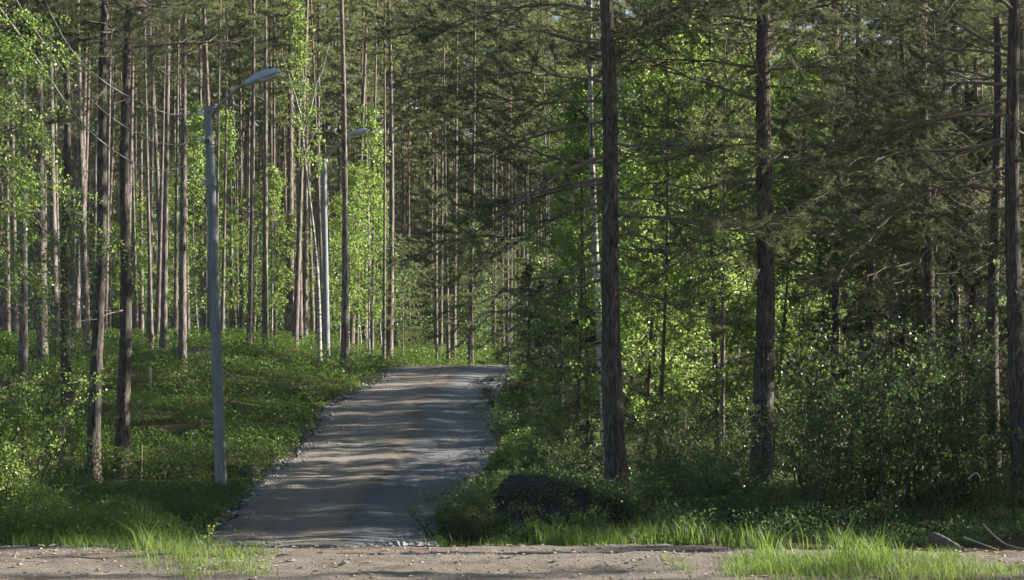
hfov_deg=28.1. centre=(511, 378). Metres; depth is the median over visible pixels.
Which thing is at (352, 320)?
pine tree
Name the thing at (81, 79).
pine tree
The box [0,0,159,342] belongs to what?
birch tree
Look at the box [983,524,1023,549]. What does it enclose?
fallen stick
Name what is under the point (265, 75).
street lamp
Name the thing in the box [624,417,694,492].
leafy bush
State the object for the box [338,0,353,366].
pine tree
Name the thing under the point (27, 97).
pine tree
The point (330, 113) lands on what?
pine tree
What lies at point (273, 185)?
birch tree
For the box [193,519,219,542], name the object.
leafy bush
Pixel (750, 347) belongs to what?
birch tree
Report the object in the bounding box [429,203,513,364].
pine tree
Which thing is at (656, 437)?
leafy bush
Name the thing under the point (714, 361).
birch tree
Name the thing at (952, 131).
pine tree
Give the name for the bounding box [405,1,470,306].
pine tree
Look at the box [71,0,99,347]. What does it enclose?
pine tree
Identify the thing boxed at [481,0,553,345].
pine tree
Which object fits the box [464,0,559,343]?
pine tree
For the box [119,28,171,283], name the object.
pine tree
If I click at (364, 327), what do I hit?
pine tree
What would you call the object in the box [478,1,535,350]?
pine tree
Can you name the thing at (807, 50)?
birch tree
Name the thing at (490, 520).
leafy bush
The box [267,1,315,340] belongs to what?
pine tree
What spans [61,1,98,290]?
pine tree
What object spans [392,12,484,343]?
pine tree
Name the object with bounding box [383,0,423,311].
pine tree
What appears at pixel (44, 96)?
pine tree
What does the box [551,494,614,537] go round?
leafy bush
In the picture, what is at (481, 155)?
pine tree
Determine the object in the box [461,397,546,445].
leafy bush
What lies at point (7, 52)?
pine tree
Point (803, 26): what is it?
pine tree
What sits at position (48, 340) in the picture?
birch sapling
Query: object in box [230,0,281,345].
pine tree
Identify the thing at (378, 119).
pine tree
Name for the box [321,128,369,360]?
street lamp
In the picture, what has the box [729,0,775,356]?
pine tree
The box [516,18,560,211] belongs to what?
pine tree
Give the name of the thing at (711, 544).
dry grass
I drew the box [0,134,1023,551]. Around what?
ground
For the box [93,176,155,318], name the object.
birch tree
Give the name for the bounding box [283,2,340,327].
pine tree
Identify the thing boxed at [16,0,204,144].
overhead cable
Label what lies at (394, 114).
pine tree
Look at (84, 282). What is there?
pine tree
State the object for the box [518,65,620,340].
birch tree
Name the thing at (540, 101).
pine tree
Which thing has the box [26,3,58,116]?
pine tree
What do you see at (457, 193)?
pine tree
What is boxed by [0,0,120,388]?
birch tree
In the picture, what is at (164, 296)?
pine tree
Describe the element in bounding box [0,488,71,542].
leafy bush
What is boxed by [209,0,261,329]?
pine tree
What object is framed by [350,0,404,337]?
pine tree
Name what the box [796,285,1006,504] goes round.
leafy bush
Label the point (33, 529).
leafy bush
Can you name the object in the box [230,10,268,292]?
pine tree
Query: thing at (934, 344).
leafy bush
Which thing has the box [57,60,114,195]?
pine tree
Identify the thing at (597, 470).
leafy bush
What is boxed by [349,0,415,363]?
pine tree
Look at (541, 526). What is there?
leafy bush
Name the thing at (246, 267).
birch tree
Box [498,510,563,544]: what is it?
leafy bush
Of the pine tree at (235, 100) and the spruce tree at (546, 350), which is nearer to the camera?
the spruce tree at (546, 350)
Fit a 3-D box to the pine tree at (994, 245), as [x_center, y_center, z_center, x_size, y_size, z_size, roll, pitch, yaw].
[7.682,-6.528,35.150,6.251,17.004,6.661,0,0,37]
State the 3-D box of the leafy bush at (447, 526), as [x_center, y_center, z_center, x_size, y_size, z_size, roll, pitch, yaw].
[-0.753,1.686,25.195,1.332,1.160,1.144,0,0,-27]
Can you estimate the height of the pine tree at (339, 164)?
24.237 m
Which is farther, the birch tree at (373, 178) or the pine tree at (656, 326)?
the pine tree at (656, 326)
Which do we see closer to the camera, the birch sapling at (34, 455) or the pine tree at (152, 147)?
the birch sapling at (34, 455)
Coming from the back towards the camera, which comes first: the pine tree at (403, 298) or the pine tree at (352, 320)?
the pine tree at (352, 320)
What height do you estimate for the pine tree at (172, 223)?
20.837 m
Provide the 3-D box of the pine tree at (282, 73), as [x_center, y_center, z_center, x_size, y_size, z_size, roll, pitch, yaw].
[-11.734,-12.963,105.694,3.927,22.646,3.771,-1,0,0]
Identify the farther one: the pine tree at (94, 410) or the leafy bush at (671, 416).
the pine tree at (94, 410)
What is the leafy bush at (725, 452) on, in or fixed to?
on the ground at (176, 422)
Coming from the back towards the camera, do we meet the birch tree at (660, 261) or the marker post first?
the birch tree at (660, 261)
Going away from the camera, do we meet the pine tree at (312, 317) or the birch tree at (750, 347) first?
the birch tree at (750, 347)
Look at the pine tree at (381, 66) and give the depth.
115.96 m
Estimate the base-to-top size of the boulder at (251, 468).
0.314 m
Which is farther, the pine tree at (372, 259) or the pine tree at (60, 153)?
the pine tree at (60, 153)
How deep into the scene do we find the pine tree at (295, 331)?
80.23 m
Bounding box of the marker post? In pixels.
[148,366,152,393]
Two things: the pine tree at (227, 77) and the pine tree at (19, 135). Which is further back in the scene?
the pine tree at (19, 135)
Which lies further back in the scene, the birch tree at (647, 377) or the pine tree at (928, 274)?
the birch tree at (647, 377)
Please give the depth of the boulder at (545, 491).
26.65 m
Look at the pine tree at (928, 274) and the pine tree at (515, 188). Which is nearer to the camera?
the pine tree at (928, 274)
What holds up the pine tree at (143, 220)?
on the ground at (176, 422)
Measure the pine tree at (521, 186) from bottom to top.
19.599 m
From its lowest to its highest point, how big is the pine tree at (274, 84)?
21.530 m
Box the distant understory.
[0,126,1023,355]
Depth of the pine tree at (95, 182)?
110.73 m
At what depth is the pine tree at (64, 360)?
54.42 m
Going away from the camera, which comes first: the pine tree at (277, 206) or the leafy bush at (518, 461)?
the leafy bush at (518, 461)
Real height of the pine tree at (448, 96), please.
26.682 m
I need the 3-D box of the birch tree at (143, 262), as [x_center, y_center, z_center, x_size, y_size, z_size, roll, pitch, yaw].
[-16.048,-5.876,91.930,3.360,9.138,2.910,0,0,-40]
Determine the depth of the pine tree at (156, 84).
104.73 m
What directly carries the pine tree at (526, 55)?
on the ground at (176, 422)
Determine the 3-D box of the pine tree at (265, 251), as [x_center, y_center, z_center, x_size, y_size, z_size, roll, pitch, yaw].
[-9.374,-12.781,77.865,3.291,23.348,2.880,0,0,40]
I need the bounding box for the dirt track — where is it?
[0,543,1023,579]
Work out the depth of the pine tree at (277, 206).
137.89 m
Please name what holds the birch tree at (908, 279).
on the ground at (176, 422)
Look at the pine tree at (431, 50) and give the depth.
128.84 m
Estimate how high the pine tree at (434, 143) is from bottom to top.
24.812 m
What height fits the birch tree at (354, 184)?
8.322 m
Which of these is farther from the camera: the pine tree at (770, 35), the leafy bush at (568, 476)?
the pine tree at (770, 35)
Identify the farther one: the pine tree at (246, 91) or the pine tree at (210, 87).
the pine tree at (246, 91)
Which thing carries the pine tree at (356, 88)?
on the ground at (176, 422)
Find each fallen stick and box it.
[963,536,997,549]
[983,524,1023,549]
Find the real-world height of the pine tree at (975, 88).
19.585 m
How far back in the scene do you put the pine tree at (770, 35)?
77.75 m
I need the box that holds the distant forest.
[0,0,1021,315]
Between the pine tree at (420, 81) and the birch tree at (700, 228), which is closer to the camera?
the birch tree at (700, 228)
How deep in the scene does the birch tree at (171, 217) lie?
104.03 m
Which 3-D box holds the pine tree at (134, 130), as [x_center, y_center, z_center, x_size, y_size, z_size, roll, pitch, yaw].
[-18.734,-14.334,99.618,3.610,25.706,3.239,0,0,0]
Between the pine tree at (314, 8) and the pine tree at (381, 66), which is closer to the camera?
the pine tree at (314, 8)
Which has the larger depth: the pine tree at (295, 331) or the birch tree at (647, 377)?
the pine tree at (295, 331)
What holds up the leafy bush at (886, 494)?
on the ground at (176, 422)
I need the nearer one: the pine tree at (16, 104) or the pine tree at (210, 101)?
the pine tree at (16, 104)
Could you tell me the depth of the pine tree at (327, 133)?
126.38 m
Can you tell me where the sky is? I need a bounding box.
[3,0,990,134]
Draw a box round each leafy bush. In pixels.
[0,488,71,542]
[12,506,68,543]
[154,510,206,540]
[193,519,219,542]
[399,469,505,546]
[435,482,524,546]
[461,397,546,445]
[467,505,546,545]
[470,375,531,412]
[480,433,561,475]
[495,464,602,484]
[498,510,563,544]
[499,426,585,474]
[518,403,601,478]
[520,502,594,544]
[533,414,637,484]
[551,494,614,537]
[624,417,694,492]
[626,455,718,519]
[629,389,732,503]
[629,429,777,523]
[636,379,736,480]
[658,399,774,494]
[672,440,816,526]
[689,385,777,478]
[739,477,835,534]
[747,344,872,480]
[758,306,925,503]
[761,378,907,527]
[766,377,885,517]
[768,315,963,520]
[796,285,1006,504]
[810,324,996,526]
[832,355,994,517]
[858,331,1007,504]
[867,376,1005,522]
[891,300,1010,490]
[893,363,1009,517]
[913,386,1010,515]
[956,427,1023,524]
[957,345,1009,484]
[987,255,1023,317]
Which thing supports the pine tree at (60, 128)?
on the ground at (176, 422)
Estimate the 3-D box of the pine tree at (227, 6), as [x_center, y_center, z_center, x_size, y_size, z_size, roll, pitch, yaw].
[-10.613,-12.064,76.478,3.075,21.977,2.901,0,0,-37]
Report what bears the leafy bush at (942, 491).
on the ground at (176, 422)
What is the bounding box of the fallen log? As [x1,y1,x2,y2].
[928,532,968,551]
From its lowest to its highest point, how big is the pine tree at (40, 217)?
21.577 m
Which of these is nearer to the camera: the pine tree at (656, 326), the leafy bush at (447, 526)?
the leafy bush at (447, 526)
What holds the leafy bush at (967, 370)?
on the ground at (176, 422)
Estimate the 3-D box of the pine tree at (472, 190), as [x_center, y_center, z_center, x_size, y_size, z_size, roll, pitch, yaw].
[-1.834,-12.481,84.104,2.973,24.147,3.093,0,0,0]
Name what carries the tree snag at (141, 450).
on the ground at (176, 422)
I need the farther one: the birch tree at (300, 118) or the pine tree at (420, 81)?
the pine tree at (420, 81)
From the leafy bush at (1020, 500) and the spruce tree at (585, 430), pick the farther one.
the spruce tree at (585, 430)
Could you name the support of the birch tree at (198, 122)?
on the ground at (176, 422)
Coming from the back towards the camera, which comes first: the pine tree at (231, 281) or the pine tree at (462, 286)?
the pine tree at (462, 286)
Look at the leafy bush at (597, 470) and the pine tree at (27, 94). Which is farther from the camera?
the pine tree at (27, 94)
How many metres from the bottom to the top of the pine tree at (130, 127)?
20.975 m
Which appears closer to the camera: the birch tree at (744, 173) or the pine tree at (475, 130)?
the birch tree at (744, 173)
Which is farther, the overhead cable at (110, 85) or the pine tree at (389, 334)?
the pine tree at (389, 334)
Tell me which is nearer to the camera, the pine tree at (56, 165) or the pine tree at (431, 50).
the pine tree at (56, 165)
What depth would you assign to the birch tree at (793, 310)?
53.73 m
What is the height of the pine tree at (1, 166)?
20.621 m
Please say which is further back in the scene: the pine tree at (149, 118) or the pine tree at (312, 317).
the pine tree at (312, 317)
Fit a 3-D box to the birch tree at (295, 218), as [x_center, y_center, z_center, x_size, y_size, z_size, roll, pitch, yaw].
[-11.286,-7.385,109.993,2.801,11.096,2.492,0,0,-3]
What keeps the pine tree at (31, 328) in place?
on the ground at (176, 422)
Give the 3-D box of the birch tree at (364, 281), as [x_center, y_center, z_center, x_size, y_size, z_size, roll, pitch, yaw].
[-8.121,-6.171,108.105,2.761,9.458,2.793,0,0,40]
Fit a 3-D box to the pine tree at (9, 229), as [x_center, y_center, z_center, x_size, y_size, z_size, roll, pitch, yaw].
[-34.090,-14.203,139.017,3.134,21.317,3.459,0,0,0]
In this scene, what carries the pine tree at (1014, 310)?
on the ground at (176, 422)
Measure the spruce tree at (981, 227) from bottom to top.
11.715 m
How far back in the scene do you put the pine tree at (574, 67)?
131.69 m
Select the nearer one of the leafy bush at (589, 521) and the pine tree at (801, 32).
the leafy bush at (589, 521)
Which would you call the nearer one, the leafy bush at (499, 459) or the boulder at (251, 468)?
the leafy bush at (499, 459)
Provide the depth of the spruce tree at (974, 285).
42.80 m
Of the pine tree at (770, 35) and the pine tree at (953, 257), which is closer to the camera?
the pine tree at (953, 257)
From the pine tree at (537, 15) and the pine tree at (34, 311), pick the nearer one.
the pine tree at (34, 311)
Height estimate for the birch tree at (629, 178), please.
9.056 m
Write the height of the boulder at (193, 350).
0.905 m
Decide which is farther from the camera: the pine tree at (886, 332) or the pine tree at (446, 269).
the pine tree at (446, 269)
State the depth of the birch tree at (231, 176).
96.00 m
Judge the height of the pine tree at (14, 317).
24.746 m
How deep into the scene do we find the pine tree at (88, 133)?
92.51 m
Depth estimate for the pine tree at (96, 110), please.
107.25 m
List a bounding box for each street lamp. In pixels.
[198,68,281,490]
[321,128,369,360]
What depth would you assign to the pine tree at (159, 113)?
127.36 m
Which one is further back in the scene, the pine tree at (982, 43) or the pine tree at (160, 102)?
the pine tree at (160, 102)
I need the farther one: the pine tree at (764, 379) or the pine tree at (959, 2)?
the pine tree at (959, 2)
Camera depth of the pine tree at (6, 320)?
99.55 m
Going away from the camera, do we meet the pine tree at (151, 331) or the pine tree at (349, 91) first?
the pine tree at (151, 331)
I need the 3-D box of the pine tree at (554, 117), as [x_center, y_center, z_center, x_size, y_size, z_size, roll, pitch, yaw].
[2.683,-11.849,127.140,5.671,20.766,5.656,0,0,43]
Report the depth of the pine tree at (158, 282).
78.53 m
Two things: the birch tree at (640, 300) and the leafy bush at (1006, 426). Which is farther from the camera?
the birch tree at (640, 300)
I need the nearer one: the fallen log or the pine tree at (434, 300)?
the fallen log
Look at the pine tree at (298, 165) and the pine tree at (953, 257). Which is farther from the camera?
the pine tree at (298, 165)
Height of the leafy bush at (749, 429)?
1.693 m
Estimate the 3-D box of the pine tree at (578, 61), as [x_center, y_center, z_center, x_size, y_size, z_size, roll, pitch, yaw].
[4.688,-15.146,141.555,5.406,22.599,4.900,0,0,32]
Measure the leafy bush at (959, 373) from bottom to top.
3.040 m
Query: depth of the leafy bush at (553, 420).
40.07 m
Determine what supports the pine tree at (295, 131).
on the ground at (176, 422)
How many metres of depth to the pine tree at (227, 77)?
92.80 m
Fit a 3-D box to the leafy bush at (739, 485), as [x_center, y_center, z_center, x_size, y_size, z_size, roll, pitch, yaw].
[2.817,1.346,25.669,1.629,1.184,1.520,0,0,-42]
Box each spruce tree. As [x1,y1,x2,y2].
[491,264,563,366]
[499,282,575,407]
[509,276,601,460]
[535,291,629,468]
[749,34,981,474]
[803,28,1009,423]
[855,84,1023,466]
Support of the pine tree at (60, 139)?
on the ground at (176, 422)
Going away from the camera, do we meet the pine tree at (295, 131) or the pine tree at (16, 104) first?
the pine tree at (295, 131)
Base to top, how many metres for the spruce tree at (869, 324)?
9.865 m
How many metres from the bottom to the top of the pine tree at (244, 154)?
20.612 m
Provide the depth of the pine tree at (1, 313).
137.49 m
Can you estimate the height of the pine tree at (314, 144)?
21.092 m
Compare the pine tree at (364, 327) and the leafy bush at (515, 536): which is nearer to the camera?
the leafy bush at (515, 536)
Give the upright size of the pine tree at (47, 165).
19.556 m
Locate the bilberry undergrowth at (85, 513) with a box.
[0,314,549,544]
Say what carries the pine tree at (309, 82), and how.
on the ground at (176, 422)
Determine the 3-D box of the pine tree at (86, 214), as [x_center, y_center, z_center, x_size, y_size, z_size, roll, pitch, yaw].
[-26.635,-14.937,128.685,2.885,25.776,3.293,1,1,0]
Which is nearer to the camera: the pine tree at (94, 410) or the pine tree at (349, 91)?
the pine tree at (94, 410)
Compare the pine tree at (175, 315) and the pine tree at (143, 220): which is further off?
the pine tree at (143, 220)
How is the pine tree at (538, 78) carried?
on the ground at (176, 422)
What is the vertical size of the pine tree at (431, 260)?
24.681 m
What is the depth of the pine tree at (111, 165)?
100.88 m
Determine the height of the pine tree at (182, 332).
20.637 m
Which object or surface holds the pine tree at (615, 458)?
on the ground at (176, 422)
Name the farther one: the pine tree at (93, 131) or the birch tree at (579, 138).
the pine tree at (93, 131)
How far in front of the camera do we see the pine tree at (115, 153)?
137.97 m
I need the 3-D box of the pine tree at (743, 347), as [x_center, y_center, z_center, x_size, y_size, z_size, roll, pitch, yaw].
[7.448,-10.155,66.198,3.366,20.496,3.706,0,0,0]
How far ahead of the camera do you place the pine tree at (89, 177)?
119.28 m
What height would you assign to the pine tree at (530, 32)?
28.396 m
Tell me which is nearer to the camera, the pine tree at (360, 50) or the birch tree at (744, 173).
the birch tree at (744, 173)
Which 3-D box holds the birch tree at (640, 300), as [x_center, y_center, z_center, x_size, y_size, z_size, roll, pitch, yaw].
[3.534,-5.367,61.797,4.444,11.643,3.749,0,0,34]
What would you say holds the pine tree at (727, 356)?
on the ground at (176, 422)
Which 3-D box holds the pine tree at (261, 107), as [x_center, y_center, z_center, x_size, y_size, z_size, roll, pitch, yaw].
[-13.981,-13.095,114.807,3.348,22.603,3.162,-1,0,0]
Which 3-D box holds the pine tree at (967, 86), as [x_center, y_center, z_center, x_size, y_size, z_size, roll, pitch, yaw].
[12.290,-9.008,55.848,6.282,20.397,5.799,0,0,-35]
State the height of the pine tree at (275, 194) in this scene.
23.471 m
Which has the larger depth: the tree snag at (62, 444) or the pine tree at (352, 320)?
the pine tree at (352, 320)
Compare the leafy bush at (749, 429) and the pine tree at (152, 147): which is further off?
the pine tree at (152, 147)
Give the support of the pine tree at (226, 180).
on the ground at (176, 422)
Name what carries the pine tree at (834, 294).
on the ground at (176, 422)
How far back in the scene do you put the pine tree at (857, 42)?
54.93 m
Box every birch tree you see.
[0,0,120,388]
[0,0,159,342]
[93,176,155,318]
[115,151,190,315]
[168,98,242,334]
[168,126,199,308]
[198,106,254,336]
[218,212,261,321]
[239,159,309,338]
[275,0,329,360]
[276,138,315,310]
[315,162,372,348]
[315,194,364,345]
[328,101,402,353]
[333,176,387,344]
[360,176,413,345]
[498,83,654,466]
[512,0,659,481]
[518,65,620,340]
[523,64,647,416]
[547,34,717,456]
[560,0,747,486]
[562,8,672,391]
[594,23,754,435]
[599,0,832,464]
[621,2,754,408]
[626,58,731,359]
[637,10,751,388]
[676,51,812,433]
[683,55,789,367]
[706,79,854,464]
[726,32,865,450]
[730,75,816,333]
[775,59,879,424]
[846,65,939,362]
[888,97,1004,367]
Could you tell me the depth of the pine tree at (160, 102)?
137.83 m
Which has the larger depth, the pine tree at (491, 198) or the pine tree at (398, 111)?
the pine tree at (398, 111)
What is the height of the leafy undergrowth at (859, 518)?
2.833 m
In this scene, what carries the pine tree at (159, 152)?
on the ground at (176, 422)
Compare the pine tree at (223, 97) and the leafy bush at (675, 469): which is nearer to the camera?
the leafy bush at (675, 469)
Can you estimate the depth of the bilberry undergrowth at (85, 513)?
51.34 m
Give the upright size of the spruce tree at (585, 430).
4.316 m
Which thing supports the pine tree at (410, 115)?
on the ground at (176, 422)
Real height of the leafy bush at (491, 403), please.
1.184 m
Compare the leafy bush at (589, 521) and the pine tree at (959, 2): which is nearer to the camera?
the leafy bush at (589, 521)
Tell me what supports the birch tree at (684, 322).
on the ground at (176, 422)
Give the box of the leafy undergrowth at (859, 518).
[476,384,1023,546]
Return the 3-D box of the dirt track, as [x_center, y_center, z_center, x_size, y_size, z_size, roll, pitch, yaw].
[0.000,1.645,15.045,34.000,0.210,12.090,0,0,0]
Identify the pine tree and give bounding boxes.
[0,0,26,70]
[0,0,214,481]
[0,0,295,477]
[0,3,29,330]
[0,7,19,335]
[0,21,47,156]
[0,74,17,212]
[0,78,2,328]
[1,0,70,372]
[1,71,33,135]
[2,76,19,322]
[3,3,18,338]
[9,0,33,381]
[9,76,33,149]
[11,0,188,411]
[13,1,62,329]
[15,5,69,329]
[15,74,70,180]
[17,58,33,329]
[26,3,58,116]
[26,25,71,329]
[28,10,71,155]
[35,15,91,320]
[43,3,59,355]
[47,11,96,172]
[57,16,91,328]
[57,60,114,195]
[58,86,94,319]
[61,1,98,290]
[68,1,108,327]
[69,1,123,201]
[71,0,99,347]
[71,0,108,270]
[72,0,95,356]
[72,35,118,292]
[73,0,122,135]
[82,12,108,318]
[82,13,108,304]
[88,1,121,346]
[90,14,120,326]
[99,2,170,332]
[107,0,147,293]
[107,13,118,258]
[107,53,121,329]
[108,1,172,336]
[115,1,161,309]
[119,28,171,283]
[120,3,189,302]
[131,0,146,333]
[136,0,153,348]
[136,53,161,328]
[137,54,161,240]
[142,7,162,346]
[142,12,212,308]
[146,6,176,245]
[147,0,197,328]
[148,0,202,346]
[148,9,168,337]
[152,0,182,347]
[152,0,226,372]
[153,13,181,319]
[156,7,186,168]
[156,15,203,197]
[157,60,176,327]
[158,1,169,351]
[171,0,233,210]
[173,8,190,336]
[179,0,233,336]
[186,9,245,291]
[186,25,234,171]
[186,46,234,174]
[187,0,229,331]
[187,7,223,333]
[188,0,251,331]
[197,0,267,332]
[198,8,234,146]
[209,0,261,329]
[210,0,240,249]
[212,29,258,324]
[214,15,250,326]
[218,0,258,327]
[222,49,256,237]
[224,7,268,328]
[225,0,272,340]
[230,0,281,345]
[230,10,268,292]
[231,0,271,328]
[233,0,268,264]
[234,0,281,252]
[236,0,312,341]
[237,0,294,337]
[243,7,278,329]
[249,0,315,258]
[256,0,277,345]
[262,0,286,320]
[262,19,284,327]
[267,0,309,340]
[267,0,358,353]
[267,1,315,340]
[269,16,287,336]
[272,1,320,284]
[279,0,336,341]
[280,1,334,333]
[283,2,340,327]
[283,21,323,267]
[285,0,355,339]
[287,0,340,306]
[291,0,320,347]
[295,0,339,333]
[303,0,355,339]
[308,2,339,287]
[310,0,357,180]
[311,4,354,292]
[321,17,371,249]
[326,0,388,348]
[327,0,414,343]
[330,0,394,317]
[333,0,370,249]
[334,0,398,349]
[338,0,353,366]
[345,0,383,351]
[346,0,400,166]
[347,0,421,326]
[347,32,381,306]
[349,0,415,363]
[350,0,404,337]
[351,0,848,499]
[354,0,386,354]
[355,0,415,357]
[357,36,382,262]
[364,242,443,358]
[367,0,424,352]
[374,0,446,345]
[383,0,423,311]
[389,187,473,362]
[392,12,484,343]
[398,0,455,328]
[404,4,479,351]
[404,7,486,228]
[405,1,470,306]
[406,0,454,284]
[412,0,494,344]
[414,7,478,348]
[422,2,497,362]
[424,0,473,363]
[426,32,469,308]
[429,5,485,319]
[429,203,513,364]
[450,0,495,364]
[450,0,505,346]
[450,32,472,297]
[458,0,535,343]
[463,1,523,344]
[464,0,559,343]
[466,3,504,303]
[472,235,545,364]
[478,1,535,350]
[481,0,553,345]
[481,2,535,326]
[484,0,566,344]
[484,53,551,305]
[496,0,560,334]
[498,0,572,309]
[499,4,558,324]
[509,0,594,332]
[509,19,563,301]
[512,3,563,264]
[513,37,584,350]
[514,1,580,354]
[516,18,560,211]
[526,17,563,166]
[538,0,600,295]
[541,0,600,376]
[543,0,602,288]
[545,0,987,492]
[553,0,601,302]
[558,0,598,338]
[618,0,820,471]
[626,3,650,368]
[630,0,987,462]
[648,65,660,359]
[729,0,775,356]
[735,0,801,81]
[738,0,751,377]
[745,0,1023,468]
[748,0,1023,518]
[754,0,821,395]
[770,0,1020,414]
[771,0,831,357]
[781,0,869,450]
[781,0,1023,452]
[784,0,1023,481]
[820,0,867,367]
[822,0,988,376]
[849,5,864,373]
[861,2,913,387]
[912,0,1007,445]
[930,1,940,343]
[939,1,992,376]
[967,0,1007,297]
[970,12,992,395]
[1019,0,1023,217]
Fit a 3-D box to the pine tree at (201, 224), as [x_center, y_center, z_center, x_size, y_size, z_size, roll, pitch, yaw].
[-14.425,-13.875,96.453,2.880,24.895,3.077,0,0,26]
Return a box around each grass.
[3,375,1023,579]
[115,522,987,579]
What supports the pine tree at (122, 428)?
on the ground at (176, 422)
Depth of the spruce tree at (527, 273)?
71.89 m
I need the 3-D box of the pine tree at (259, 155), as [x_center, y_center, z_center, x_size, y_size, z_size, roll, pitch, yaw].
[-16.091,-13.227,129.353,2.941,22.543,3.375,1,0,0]
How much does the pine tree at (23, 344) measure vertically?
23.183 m
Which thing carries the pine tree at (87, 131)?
on the ground at (176, 422)
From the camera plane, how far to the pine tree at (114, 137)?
97.44 m
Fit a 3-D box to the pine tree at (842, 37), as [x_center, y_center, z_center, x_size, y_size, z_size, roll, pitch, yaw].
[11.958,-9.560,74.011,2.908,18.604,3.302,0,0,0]
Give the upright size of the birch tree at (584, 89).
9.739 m
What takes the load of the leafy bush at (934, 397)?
on the ground at (176, 422)
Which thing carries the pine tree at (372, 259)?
on the ground at (176, 422)
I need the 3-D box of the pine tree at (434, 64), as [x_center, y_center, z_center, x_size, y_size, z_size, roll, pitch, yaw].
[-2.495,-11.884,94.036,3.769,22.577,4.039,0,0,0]
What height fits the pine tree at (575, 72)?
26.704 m
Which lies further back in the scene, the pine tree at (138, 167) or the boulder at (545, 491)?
the pine tree at (138, 167)
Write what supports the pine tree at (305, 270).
on the ground at (176, 422)
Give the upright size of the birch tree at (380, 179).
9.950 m
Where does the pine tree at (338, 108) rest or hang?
on the ground at (176, 422)
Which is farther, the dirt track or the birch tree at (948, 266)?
the birch tree at (948, 266)
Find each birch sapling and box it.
[0,315,97,513]
[0,362,113,516]
[0,435,101,509]
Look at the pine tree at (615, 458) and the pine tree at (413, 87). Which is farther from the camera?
the pine tree at (413, 87)
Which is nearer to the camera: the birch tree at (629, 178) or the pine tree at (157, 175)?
the birch tree at (629, 178)
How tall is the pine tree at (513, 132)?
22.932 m
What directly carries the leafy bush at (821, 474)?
on the ground at (176, 422)
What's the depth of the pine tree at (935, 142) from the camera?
69.89 m
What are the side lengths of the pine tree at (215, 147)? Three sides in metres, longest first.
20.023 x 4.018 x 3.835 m
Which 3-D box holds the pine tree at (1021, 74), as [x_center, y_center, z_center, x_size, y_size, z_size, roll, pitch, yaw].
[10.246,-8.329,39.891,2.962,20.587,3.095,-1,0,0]
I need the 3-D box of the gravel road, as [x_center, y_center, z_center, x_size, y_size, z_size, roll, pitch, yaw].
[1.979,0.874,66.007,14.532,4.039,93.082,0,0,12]
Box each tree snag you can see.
[60,420,65,479]
[139,445,142,480]
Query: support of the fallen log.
on the ground at (176, 422)
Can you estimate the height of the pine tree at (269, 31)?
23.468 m
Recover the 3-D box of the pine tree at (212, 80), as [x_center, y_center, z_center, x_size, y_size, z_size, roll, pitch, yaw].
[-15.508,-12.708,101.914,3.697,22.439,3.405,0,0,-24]
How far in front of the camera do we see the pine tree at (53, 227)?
68.23 m
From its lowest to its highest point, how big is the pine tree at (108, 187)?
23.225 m
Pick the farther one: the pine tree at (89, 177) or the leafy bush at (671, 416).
the pine tree at (89, 177)
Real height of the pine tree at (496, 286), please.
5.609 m
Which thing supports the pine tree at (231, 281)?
on the ground at (176, 422)
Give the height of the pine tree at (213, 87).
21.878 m
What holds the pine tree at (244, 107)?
on the ground at (176, 422)
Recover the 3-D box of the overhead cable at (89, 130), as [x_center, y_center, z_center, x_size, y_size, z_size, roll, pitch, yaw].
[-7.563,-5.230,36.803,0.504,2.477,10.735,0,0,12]
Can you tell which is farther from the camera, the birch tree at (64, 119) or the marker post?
the marker post
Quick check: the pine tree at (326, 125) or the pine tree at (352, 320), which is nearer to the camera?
the pine tree at (352, 320)
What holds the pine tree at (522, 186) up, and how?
on the ground at (176, 422)
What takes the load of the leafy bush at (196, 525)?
on the ground at (176, 422)
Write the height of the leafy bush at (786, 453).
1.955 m
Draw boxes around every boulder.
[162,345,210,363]
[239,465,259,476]
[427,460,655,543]
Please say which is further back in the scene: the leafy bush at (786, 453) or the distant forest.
the distant forest
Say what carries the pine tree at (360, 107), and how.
on the ground at (176, 422)
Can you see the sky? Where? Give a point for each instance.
(285, 0)
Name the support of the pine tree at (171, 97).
on the ground at (176, 422)
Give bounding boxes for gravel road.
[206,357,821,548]
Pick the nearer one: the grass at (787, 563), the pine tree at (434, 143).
the grass at (787, 563)
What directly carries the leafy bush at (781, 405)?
on the ground at (176, 422)
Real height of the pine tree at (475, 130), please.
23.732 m
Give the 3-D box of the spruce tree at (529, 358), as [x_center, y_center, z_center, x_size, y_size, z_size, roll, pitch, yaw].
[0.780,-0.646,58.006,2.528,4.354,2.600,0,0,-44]
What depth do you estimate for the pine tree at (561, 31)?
65.93 m
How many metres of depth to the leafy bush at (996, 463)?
28.36 m
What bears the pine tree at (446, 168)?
on the ground at (176, 422)
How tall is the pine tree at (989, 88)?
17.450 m
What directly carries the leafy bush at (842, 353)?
on the ground at (176, 422)
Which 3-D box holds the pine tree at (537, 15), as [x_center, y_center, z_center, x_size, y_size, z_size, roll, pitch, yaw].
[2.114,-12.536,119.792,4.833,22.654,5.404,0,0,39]
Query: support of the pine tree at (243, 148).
on the ground at (176, 422)
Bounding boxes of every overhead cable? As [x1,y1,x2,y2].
[0,8,201,180]
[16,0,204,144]
[45,0,202,114]
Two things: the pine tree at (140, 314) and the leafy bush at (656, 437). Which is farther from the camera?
the pine tree at (140, 314)
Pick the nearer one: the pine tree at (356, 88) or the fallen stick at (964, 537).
the fallen stick at (964, 537)

